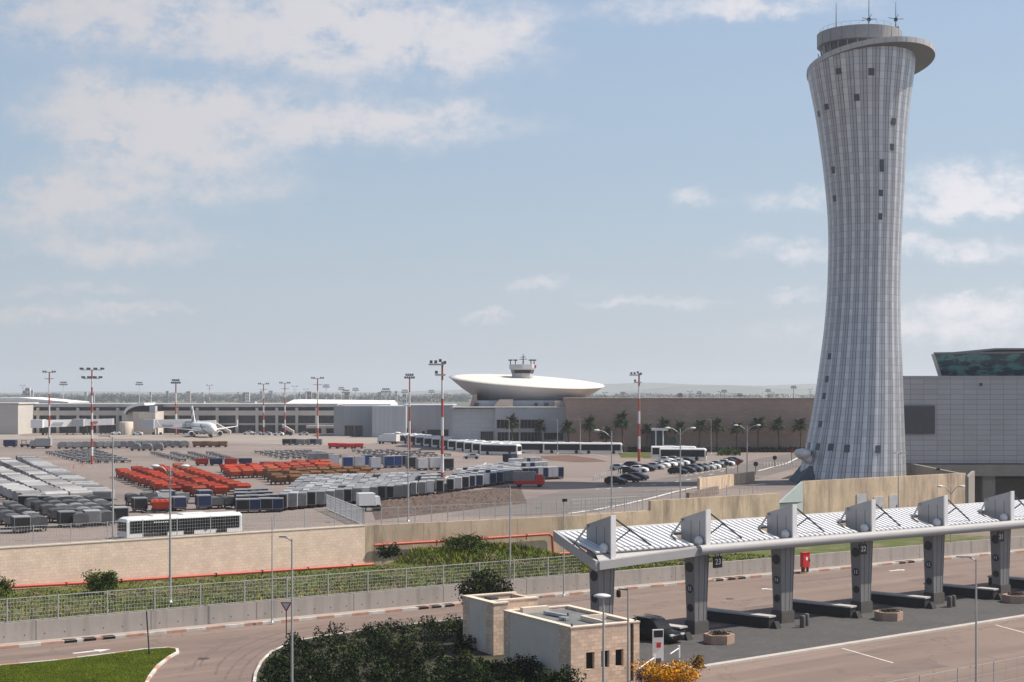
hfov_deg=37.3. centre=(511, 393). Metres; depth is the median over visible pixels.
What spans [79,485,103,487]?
baggage cart
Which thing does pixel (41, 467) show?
baggage cart
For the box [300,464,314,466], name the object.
baggage cart
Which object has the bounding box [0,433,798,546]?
apron
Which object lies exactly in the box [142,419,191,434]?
jet bridge
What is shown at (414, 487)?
baggage container
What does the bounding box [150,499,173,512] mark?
baggage cart
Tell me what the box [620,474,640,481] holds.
parked car
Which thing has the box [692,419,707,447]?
palm tree
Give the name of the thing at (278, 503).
baggage container
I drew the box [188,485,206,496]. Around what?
baggage cart
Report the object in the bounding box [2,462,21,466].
baggage cart
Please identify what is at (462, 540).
mound bush
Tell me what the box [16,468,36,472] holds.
baggage cart
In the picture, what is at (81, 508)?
baggage cart
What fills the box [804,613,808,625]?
bollard
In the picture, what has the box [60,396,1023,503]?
terrain
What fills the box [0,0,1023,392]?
sky
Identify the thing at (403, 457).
door
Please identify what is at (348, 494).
baggage container
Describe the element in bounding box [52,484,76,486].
baggage cart
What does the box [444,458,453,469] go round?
baggage container
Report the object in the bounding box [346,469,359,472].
baggage cart
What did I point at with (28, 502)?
baggage cart
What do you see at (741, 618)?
lane island
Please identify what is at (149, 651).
leaning post
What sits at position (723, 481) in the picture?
parapet wall
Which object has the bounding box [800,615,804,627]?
bollard
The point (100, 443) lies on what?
igloo container
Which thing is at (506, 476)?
baggage container
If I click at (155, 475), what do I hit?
baggage cart
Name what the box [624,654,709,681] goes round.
yellow bush
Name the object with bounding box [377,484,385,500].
baggage container
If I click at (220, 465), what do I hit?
baggage cart
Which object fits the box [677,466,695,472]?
parked car
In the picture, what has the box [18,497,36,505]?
door
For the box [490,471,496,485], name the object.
baggage container
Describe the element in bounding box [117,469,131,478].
baggage cart
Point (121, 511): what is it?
baggage container
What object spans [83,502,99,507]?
baggage cart
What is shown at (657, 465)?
parked car
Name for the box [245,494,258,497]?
baggage container
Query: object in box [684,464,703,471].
parked car
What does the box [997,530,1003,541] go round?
lane sign
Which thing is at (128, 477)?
baggage cart
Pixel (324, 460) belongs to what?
baggage cart
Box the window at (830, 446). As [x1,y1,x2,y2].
[827,444,833,450]
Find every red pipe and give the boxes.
[3,563,373,588]
[374,533,586,554]
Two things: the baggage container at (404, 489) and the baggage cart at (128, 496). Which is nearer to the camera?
the baggage cart at (128, 496)
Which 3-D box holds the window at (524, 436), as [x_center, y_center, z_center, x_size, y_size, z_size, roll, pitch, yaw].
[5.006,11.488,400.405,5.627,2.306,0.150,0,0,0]
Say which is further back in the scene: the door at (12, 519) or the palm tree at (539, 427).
the palm tree at (539, 427)
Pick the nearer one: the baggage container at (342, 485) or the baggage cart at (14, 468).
the baggage container at (342, 485)
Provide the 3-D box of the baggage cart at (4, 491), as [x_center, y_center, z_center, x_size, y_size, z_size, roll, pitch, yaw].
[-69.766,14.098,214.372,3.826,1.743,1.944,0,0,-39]
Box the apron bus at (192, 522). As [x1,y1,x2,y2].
[117,511,241,537]
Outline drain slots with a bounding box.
[62,560,914,642]
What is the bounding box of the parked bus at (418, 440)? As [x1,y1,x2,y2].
[415,436,448,445]
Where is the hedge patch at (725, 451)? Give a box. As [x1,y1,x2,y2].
[717,447,740,455]
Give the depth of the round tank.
545.75 m
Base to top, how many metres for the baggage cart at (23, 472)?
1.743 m
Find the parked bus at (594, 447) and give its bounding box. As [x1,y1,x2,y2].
[580,442,621,453]
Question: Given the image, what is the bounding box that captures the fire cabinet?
[800,552,810,571]
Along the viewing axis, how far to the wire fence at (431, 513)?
181.04 m
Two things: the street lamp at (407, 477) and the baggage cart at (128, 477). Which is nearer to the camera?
the street lamp at (407, 477)
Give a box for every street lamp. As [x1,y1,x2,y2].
[98,435,114,539]
[151,464,188,602]
[270,516,273,622]
[279,535,292,681]
[394,432,408,521]
[509,481,513,586]
[556,419,557,453]
[562,499,566,595]
[593,593,610,681]
[594,429,612,507]
[665,427,695,498]
[734,424,760,471]
[888,452,908,507]
[937,485,964,554]
[956,555,976,681]
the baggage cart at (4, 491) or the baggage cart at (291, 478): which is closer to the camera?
the baggage cart at (4, 491)
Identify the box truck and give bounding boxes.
[29,438,51,448]
[377,434,399,443]
[503,453,517,461]
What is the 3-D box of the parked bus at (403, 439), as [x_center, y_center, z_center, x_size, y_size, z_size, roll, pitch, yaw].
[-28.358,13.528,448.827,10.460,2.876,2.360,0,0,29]
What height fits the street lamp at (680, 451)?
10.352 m
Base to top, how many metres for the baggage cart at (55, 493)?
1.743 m
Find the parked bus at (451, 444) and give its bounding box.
[448,439,479,449]
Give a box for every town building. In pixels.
[25,388,30,396]
[90,393,94,402]
[149,392,151,402]
[186,391,190,401]
[245,392,249,401]
[260,391,262,401]
[267,393,270,401]
[307,391,311,398]
[345,392,349,399]
[378,392,381,399]
[395,391,397,402]
[402,393,406,404]
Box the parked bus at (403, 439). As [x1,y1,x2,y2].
[399,434,424,443]
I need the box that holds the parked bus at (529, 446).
[508,441,542,452]
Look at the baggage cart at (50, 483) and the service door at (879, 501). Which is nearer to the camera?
the service door at (879, 501)
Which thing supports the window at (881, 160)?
in the control tower
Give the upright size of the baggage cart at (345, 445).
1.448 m
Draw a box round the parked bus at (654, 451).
[651,445,695,456]
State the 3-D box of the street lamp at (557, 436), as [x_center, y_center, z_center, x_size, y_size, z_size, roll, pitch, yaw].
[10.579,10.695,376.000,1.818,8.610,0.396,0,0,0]
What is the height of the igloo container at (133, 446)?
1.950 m
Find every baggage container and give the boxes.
[3,440,18,446]
[11,515,30,532]
[17,495,39,505]
[38,495,51,499]
[57,510,75,526]
[60,495,79,498]
[83,509,100,525]
[110,506,128,519]
[131,497,147,511]
[155,491,168,496]
[159,490,175,495]
[160,496,176,510]
[171,496,186,510]
[195,494,211,509]
[196,489,212,495]
[234,488,247,491]
[234,491,247,496]
[235,498,249,512]
[236,495,249,497]
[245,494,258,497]
[249,498,260,511]
[259,490,272,493]
[259,497,272,511]
[265,493,277,496]
[270,497,283,511]
[278,492,288,509]
[282,439,290,444]
[288,439,296,444]
[288,491,298,508]
[296,439,304,444]
[298,491,307,508]
[306,453,317,459]
[307,490,316,507]
[309,439,315,444]
[316,439,322,444]
[316,489,325,506]
[318,453,328,458]
[326,489,334,497]
[328,454,338,463]
[335,488,343,500]
[338,484,347,487]
[342,456,352,465]
[344,487,352,503]
[353,486,361,502]
[354,456,365,466]
[361,454,372,465]
[361,486,369,492]
[369,458,382,469]
[370,485,377,495]
[375,454,386,463]
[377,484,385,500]
[383,456,395,467]
[386,484,393,499]
[390,455,404,467]
[394,483,401,498]
[402,455,407,465]
[402,482,409,497]
[405,457,417,468]
[410,481,417,495]
[415,458,427,470]
[418,480,426,494]
[426,479,434,494]
[428,458,440,469]
[428,476,436,490]
[436,479,443,493]
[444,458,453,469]
[446,477,454,491]
[454,476,461,490]
[462,475,469,489]
[468,474,475,488]
[476,474,483,487]
[483,473,489,486]
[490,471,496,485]
[497,471,502,484]
[503,470,509,483]
[509,469,514,480]
[535,466,542,473]
[542,466,548,478]
[547,466,552,478]
[551,466,558,478]
[557,466,563,478]
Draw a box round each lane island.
[669,624,692,640]
[707,607,781,628]
[792,599,862,618]
[871,591,936,608]
[923,583,1001,599]
[987,575,1023,588]
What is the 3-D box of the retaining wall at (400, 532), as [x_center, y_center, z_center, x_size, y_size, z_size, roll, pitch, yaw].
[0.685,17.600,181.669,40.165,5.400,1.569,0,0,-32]
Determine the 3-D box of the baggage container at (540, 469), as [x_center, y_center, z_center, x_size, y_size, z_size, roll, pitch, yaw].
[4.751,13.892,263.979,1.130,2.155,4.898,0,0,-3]
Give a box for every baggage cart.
[0,483,19,484]
[0,485,24,496]
[0,509,15,524]
[1,474,23,477]
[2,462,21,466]
[2,486,28,498]
[3,501,19,507]
[4,475,27,478]
[4,513,19,528]
[5,463,24,467]
[7,464,26,468]
[7,477,30,481]
[7,488,33,500]
[8,504,25,511]
[9,465,29,469]
[11,478,34,482]
[12,490,39,501]
[13,467,33,471]
[15,507,31,514]
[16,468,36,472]
[16,480,40,482]
[17,456,34,461]
[17,492,45,495]
[19,469,40,473]
[19,481,44,484]
[21,511,39,515]
[22,471,43,474]
[23,483,47,485]
[25,472,47,476]
[25,497,40,507]
[26,460,44,464]
[28,485,52,487]
[29,461,48,466]
[29,474,52,477]
[31,500,48,511]
[31,515,47,530]
[32,475,55,478]
[33,464,52,467]
[33,487,58,489]
[35,477,58,479]
[37,465,56,468]
[39,478,62,481]
[39,489,63,491]
[39,504,56,515]
[40,466,60,470]
[42,497,56,501]
[43,480,66,482]
[45,469,66,472]
[45,491,67,495]
[47,482,71,484]
[47,500,62,504]
[47,507,63,522]
[51,472,73,474]
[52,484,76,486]
[55,503,70,508]
[57,486,81,488]
[57,497,70,500]
[58,475,80,477]
[61,477,84,480]
[61,499,77,504]
[63,488,87,490]
[63,507,79,511]
[67,479,90,481]
[68,490,92,496]
[68,503,83,507]
[70,481,94,483]
[72,496,85,500]
[72,511,88,527]
[74,483,98,485]
[76,499,91,503]
[76,506,90,511]
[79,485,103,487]
[83,487,108,489]
[83,495,100,500]
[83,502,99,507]
[89,489,115,501]
[90,506,107,509]
[92,499,108,504]
[100,503,117,509]
[100,510,115,525]
[115,468,127,476]
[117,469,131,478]
[123,471,135,480]
[125,493,139,505]
[126,472,140,482]
[130,474,145,483]
[131,466,142,471]
[136,476,151,485]
[140,469,152,474]
[140,492,155,503]
[142,477,157,487]
[144,470,159,475]
[148,479,163,489]
[149,472,163,476]
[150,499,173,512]
[152,474,166,478]
[152,481,167,491]
[158,475,173,478]
[160,483,175,489]
[161,467,174,473]
[163,478,177,482]
[164,485,181,491]
[172,463,183,468]
[173,472,186,477]
[174,481,190,489]
[176,491,189,503]
[177,474,190,479]
[181,483,197,492]
[183,475,197,481]
[184,467,197,473]
[188,469,201,474]
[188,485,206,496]
[190,477,204,482]
[192,479,207,484]
[193,470,206,475]
[195,458,210,465]
[197,472,211,476]
[199,481,214,485]
[202,473,216,480]
[205,483,221,489]
[208,475,224,480]
[210,458,222,465]
[210,484,228,495]
[211,496,223,508]
[213,478,227,482]
[219,464,234,471]
[219,479,234,484]
[220,495,235,507]
[222,466,236,473]
[223,467,238,476]
[224,458,236,463]
[225,469,240,478]
[226,481,240,491]
[234,483,250,488]
[238,468,253,477]
[239,458,251,463]
[245,463,259,465]
[253,469,265,477]
[262,466,277,467]
[263,469,278,478]
[266,472,282,481]
[269,475,286,484]
[275,465,290,467]
[282,470,299,473]
[283,474,300,483]
[289,467,305,470]
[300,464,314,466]
[301,467,316,469]
[305,470,320,473]
[309,462,324,463]
[313,464,327,466]
[315,459,329,461]
[317,467,329,469]
[322,472,338,473]
[326,466,341,468]
[328,443,340,448]
[330,469,346,472]
[336,443,348,448]
[341,466,352,468]
[343,443,353,448]
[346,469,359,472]
[350,471,367,473]
[353,443,365,448]
[354,467,371,471]
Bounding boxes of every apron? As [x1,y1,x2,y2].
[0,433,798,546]
[0,435,398,444]
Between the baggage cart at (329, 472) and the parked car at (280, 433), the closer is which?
the baggage cart at (329, 472)
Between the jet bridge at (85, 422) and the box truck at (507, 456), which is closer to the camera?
the box truck at (507, 456)
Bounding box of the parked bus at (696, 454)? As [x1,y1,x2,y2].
[659,447,706,460]
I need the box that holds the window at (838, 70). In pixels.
[836,68,841,74]
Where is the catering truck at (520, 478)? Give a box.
[513,471,544,486]
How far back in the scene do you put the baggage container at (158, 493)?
203.68 m
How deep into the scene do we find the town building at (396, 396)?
2098.58 m
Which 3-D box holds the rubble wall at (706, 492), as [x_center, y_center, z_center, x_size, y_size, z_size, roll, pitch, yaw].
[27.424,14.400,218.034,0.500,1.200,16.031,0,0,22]
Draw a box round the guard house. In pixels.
[462,591,639,681]
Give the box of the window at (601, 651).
[601,651,606,666]
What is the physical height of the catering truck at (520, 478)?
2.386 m
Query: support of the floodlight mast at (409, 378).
on the apron at (577, 475)
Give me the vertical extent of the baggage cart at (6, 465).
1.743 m
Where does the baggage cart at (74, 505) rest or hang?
on the apron at (577, 475)
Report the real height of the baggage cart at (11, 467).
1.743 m
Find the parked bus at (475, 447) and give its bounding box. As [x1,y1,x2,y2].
[472,442,504,453]
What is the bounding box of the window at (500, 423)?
[497,420,518,427]
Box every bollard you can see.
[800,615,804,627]
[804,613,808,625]
[947,596,951,607]
[951,595,955,606]
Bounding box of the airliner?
[157,406,237,437]
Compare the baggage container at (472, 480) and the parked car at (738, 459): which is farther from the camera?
the parked car at (738, 459)
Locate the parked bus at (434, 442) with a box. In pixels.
[431,437,449,447]
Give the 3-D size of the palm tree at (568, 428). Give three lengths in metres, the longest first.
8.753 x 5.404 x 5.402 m
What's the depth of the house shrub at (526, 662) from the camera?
105.65 m
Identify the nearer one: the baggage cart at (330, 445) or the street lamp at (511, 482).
the street lamp at (511, 482)
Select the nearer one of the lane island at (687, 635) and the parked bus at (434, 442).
the lane island at (687, 635)
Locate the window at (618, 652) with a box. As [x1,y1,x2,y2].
[616,649,620,664]
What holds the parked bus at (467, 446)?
on the apron at (577, 475)
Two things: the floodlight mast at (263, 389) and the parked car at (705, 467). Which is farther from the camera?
the floodlight mast at (263, 389)
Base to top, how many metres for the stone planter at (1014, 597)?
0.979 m
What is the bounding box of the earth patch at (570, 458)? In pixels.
[537,455,603,461]
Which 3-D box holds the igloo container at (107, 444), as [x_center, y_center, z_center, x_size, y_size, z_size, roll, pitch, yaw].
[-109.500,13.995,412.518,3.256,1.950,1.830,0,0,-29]
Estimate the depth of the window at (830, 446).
249.75 m
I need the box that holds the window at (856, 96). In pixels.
[854,94,859,100]
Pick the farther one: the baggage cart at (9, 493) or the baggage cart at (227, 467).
the baggage cart at (227, 467)
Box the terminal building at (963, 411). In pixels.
[903,348,1023,501]
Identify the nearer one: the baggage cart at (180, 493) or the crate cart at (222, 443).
the baggage cart at (180, 493)
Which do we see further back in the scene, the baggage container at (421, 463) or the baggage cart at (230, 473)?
the baggage container at (421, 463)
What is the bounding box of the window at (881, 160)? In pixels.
[880,159,883,171]
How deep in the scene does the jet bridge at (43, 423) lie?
542.41 m
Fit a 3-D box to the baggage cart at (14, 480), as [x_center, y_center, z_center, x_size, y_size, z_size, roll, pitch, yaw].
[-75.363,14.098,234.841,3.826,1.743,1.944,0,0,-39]
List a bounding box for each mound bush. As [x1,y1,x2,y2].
[375,542,401,558]
[440,531,493,551]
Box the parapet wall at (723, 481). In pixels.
[697,471,754,489]
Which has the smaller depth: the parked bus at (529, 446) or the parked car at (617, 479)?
the parked car at (617, 479)
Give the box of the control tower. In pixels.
[788,7,934,483]
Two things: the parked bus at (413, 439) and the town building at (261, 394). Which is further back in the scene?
the town building at (261, 394)
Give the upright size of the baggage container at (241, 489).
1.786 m
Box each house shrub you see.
[507,653,545,677]
[535,664,588,681]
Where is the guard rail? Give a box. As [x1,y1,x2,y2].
[570,496,636,511]
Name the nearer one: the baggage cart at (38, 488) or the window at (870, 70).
the baggage cart at (38, 488)
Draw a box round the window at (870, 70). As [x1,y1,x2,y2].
[868,68,873,74]
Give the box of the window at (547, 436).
[544,433,562,439]
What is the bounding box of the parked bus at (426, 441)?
[423,437,451,446]
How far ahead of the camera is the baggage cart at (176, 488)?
219.09 m
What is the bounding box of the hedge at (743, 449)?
[627,446,804,451]
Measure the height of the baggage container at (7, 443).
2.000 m
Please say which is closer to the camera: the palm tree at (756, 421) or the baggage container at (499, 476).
the baggage container at (499, 476)
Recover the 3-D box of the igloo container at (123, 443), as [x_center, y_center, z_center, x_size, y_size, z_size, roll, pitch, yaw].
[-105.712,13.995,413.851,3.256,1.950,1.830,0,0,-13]
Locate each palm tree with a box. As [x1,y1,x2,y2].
[503,413,519,440]
[533,418,547,441]
[559,418,575,441]
[580,414,598,441]
[597,426,613,441]
[610,410,631,451]
[640,422,654,446]
[656,417,672,433]
[672,419,686,434]
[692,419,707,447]
[708,416,726,451]
[730,421,743,447]
[747,415,767,450]
[768,416,787,451]
[791,418,809,447]
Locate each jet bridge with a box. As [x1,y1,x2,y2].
[31,419,73,434]
[72,418,113,434]
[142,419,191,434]
[186,420,215,433]
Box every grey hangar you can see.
[334,405,377,435]
[372,405,406,436]
[403,404,456,436]
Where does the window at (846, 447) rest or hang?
in the control tower
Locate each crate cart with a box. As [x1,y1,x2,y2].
[192,441,202,446]
[202,441,211,446]
[207,441,217,446]
[217,441,227,446]
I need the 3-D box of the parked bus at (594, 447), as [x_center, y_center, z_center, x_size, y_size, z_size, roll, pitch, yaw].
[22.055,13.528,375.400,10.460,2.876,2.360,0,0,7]
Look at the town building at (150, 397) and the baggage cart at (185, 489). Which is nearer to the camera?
the baggage cart at (185, 489)
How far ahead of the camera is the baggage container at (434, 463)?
295.42 m
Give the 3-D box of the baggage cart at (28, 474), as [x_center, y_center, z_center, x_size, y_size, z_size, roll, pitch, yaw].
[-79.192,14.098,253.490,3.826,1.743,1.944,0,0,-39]
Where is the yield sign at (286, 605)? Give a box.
[280,602,290,637]
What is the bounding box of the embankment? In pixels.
[1,535,989,621]
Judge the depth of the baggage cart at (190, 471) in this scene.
266.75 m
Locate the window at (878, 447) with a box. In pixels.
[875,445,880,452]
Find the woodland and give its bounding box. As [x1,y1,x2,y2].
[0,391,814,402]
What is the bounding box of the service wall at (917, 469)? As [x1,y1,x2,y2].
[911,464,974,503]
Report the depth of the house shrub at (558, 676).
101.13 m
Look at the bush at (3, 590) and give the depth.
139.17 m
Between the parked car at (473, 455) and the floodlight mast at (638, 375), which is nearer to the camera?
the floodlight mast at (638, 375)
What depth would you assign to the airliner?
519.27 m
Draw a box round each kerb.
[0,550,1023,649]
[0,647,178,681]
[253,618,462,681]
[659,614,1023,669]
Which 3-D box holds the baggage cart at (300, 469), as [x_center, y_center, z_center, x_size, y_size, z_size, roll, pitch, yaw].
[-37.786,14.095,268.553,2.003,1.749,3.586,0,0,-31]
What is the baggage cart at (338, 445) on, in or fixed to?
on the apron at (577, 475)
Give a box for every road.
[0,552,1023,681]
[449,453,801,515]
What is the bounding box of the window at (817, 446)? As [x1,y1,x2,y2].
[815,443,819,449]
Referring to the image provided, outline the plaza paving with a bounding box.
[639,589,1023,673]
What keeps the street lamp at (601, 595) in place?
on the road at (952, 649)
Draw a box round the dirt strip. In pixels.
[371,486,525,519]
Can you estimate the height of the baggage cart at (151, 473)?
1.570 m
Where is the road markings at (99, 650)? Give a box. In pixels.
[74,569,1023,662]
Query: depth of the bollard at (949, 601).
141.27 m
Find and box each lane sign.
[713,554,721,567]
[859,542,866,554]
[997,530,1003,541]
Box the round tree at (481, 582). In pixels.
[455,568,515,604]
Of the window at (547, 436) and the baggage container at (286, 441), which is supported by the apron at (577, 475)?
the baggage container at (286, 441)
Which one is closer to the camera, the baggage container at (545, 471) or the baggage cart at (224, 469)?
the baggage container at (545, 471)
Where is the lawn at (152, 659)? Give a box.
[0,648,175,681]
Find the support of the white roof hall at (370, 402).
on the apron at (577, 475)
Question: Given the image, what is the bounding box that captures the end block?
[0,402,38,433]
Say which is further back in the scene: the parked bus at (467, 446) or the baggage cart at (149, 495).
the parked bus at (467, 446)
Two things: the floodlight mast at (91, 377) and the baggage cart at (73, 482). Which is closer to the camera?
the baggage cart at (73, 482)
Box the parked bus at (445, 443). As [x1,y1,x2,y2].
[439,438,473,448]
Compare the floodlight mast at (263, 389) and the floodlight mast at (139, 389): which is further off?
the floodlight mast at (139, 389)
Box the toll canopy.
[553,491,1023,634]
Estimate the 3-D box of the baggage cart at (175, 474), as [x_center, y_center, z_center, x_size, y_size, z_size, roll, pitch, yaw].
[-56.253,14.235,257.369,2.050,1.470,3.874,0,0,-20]
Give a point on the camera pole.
(618, 593)
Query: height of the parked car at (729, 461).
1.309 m
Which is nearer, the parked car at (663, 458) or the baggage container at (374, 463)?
the baggage container at (374, 463)
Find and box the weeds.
[1,541,770,622]
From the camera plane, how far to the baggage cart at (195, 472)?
261.43 m
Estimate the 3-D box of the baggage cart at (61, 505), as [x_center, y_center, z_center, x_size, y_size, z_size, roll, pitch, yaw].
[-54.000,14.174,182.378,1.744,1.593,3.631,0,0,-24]
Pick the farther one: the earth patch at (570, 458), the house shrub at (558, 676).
the earth patch at (570, 458)
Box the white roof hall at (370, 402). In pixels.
[288,399,397,404]
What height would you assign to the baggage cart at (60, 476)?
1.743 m
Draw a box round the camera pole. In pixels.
[616,587,629,681]
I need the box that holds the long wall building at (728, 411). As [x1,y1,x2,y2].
[563,398,813,450]
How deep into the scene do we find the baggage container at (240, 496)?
195.32 m
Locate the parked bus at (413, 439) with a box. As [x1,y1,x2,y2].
[407,435,436,444]
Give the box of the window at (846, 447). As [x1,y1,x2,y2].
[844,445,849,451]
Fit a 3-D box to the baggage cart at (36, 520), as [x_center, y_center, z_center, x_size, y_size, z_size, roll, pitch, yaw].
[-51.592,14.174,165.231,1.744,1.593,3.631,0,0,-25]
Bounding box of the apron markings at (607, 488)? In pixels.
[45,437,796,512]
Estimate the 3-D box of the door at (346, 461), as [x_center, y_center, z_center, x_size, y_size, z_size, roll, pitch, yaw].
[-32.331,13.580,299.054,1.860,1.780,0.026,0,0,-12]
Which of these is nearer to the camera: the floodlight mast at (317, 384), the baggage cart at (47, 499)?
the baggage cart at (47, 499)
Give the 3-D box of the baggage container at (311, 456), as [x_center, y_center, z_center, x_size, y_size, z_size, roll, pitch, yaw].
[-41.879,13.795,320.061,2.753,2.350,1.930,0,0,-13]
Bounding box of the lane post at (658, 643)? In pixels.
[652,629,663,664]
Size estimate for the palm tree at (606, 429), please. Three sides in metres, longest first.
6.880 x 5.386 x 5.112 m
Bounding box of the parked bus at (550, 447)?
[543,442,579,452]
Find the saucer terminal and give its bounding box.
[449,355,603,449]
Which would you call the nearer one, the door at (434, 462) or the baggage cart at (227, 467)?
the baggage cart at (227, 467)
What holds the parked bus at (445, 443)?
on the apron at (577, 475)
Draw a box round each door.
[4,440,14,444]
[11,517,13,528]
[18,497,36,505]
[57,512,59,522]
[131,444,138,447]
[196,459,206,462]
[210,459,220,462]
[225,459,235,462]
[240,459,250,462]
[283,439,290,442]
[308,454,316,459]
[319,454,327,458]
[330,455,338,463]
[343,457,352,465]
[355,457,363,465]
[365,455,371,463]
[371,459,380,467]
[385,457,393,465]
[394,456,401,464]
[402,456,407,464]
[409,458,414,466]
[418,459,427,467]
[431,459,439,467]
[444,459,452,467]
[856,494,865,503]
[874,497,882,508]
[889,495,897,508]
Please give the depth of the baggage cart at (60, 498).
195.26 m
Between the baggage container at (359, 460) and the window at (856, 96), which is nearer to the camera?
the window at (856, 96)
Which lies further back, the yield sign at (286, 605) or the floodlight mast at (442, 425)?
the floodlight mast at (442, 425)
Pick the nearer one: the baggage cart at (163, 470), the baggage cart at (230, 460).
the baggage cart at (163, 470)
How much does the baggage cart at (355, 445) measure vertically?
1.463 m
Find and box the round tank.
[119,422,132,434]
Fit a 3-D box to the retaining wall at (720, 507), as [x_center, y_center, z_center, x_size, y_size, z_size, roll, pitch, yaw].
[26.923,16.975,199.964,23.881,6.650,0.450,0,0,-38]
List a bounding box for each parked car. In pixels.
[110,431,120,434]
[132,431,142,434]
[261,431,271,434]
[273,432,283,435]
[463,453,478,458]
[604,476,627,483]
[610,464,626,470]
[618,466,638,473]
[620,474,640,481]
[623,461,639,466]
[627,472,648,480]
[630,465,648,471]
[632,614,684,642]
[640,464,656,470]
[648,462,665,468]
[654,461,670,466]
[657,456,672,460]
[662,460,677,466]
[667,467,688,473]
[672,460,683,465]
[673,459,689,464]
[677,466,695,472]
[681,457,695,463]
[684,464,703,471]
[692,463,709,470]
[704,463,716,469]
[705,462,720,468]
[711,461,725,466]
[718,459,734,465]
[728,457,743,462]
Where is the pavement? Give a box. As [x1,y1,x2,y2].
[0,549,1023,645]
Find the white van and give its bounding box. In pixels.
[356,492,380,511]
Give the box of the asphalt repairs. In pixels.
[23,574,967,674]
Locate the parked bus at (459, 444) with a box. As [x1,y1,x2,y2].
[456,440,485,450]
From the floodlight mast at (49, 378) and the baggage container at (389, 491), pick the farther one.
the floodlight mast at (49, 378)
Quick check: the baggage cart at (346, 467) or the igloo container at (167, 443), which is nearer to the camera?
the baggage cart at (346, 467)
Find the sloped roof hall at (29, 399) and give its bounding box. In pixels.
[0,397,88,402]
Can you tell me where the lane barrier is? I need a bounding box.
[670,645,679,661]
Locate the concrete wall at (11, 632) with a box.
[0,536,1023,643]
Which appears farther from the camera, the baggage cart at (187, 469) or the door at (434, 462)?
the door at (434, 462)
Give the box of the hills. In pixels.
[0,383,816,397]
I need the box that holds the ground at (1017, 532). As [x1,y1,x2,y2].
[948,528,1023,536]
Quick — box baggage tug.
[20,440,29,446]
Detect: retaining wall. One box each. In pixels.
[365,510,650,564]
[648,493,779,537]
[800,473,964,526]
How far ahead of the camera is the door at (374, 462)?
295.36 m
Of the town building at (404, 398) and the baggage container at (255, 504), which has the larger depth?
the town building at (404, 398)
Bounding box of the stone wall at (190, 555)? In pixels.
[0,525,364,589]
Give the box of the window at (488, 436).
[480,432,492,440]
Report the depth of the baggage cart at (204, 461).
312.88 m
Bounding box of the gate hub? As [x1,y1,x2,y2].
[122,403,163,433]
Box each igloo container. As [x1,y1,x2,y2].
[57,441,69,448]
[66,441,77,448]
[73,441,84,448]
[81,441,89,448]
[90,441,97,447]
[97,441,104,447]
[104,441,111,447]
[111,441,119,447]
[120,441,127,447]
[130,443,140,450]
[141,443,153,450]
[153,443,165,450]
[164,440,175,447]
[171,440,183,447]
[179,440,190,447]
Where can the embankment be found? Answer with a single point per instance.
(876, 545)
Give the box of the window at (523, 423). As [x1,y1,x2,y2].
[520,420,536,427]
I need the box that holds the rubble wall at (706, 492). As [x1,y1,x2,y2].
[686,487,718,497]
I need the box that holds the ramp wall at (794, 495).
[780,482,802,514]
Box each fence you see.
[0,508,363,545]
[0,555,579,622]
[326,494,362,524]
[364,496,648,524]
[642,484,764,509]
[890,656,1023,681]
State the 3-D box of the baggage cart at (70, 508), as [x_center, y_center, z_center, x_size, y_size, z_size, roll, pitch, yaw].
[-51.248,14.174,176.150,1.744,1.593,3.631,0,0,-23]
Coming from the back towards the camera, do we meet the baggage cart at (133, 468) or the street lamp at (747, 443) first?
the baggage cart at (133, 468)
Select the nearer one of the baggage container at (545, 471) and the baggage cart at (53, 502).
the baggage cart at (53, 502)
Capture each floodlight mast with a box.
[42,371,55,447]
[80,368,103,463]
[136,382,142,402]
[171,379,180,434]
[258,383,268,432]
[279,382,289,432]
[311,377,323,438]
[404,374,414,449]
[428,359,446,490]
[629,371,641,461]
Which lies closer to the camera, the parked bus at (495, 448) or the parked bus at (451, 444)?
the parked bus at (495, 448)
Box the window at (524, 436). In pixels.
[520,432,541,440]
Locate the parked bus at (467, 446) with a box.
[464,441,495,452]
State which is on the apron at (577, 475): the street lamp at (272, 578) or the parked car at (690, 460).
the parked car at (690, 460)
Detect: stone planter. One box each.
[703,630,734,644]
[873,607,902,620]
[1002,591,1023,603]
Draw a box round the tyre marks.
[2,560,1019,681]
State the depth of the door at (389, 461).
302.81 m
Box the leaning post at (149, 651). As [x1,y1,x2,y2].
[146,611,150,653]
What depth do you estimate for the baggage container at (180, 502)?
192.60 m
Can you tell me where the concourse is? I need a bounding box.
[33,403,344,432]
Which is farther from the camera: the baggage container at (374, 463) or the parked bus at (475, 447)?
the parked bus at (475, 447)
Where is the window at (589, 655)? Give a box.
[586,652,592,668]
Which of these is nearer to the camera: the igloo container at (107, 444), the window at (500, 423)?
the window at (500, 423)
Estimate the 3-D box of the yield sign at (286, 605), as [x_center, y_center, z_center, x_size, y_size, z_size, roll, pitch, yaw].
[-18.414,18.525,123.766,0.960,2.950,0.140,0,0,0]
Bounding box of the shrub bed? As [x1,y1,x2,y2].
[258,612,561,681]
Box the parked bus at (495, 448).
[480,443,521,454]
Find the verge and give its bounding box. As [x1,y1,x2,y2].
[619,453,650,457]
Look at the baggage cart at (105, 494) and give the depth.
207.72 m
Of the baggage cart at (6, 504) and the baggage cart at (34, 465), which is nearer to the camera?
the baggage cart at (6, 504)
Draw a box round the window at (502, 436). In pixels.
[498,432,518,440]

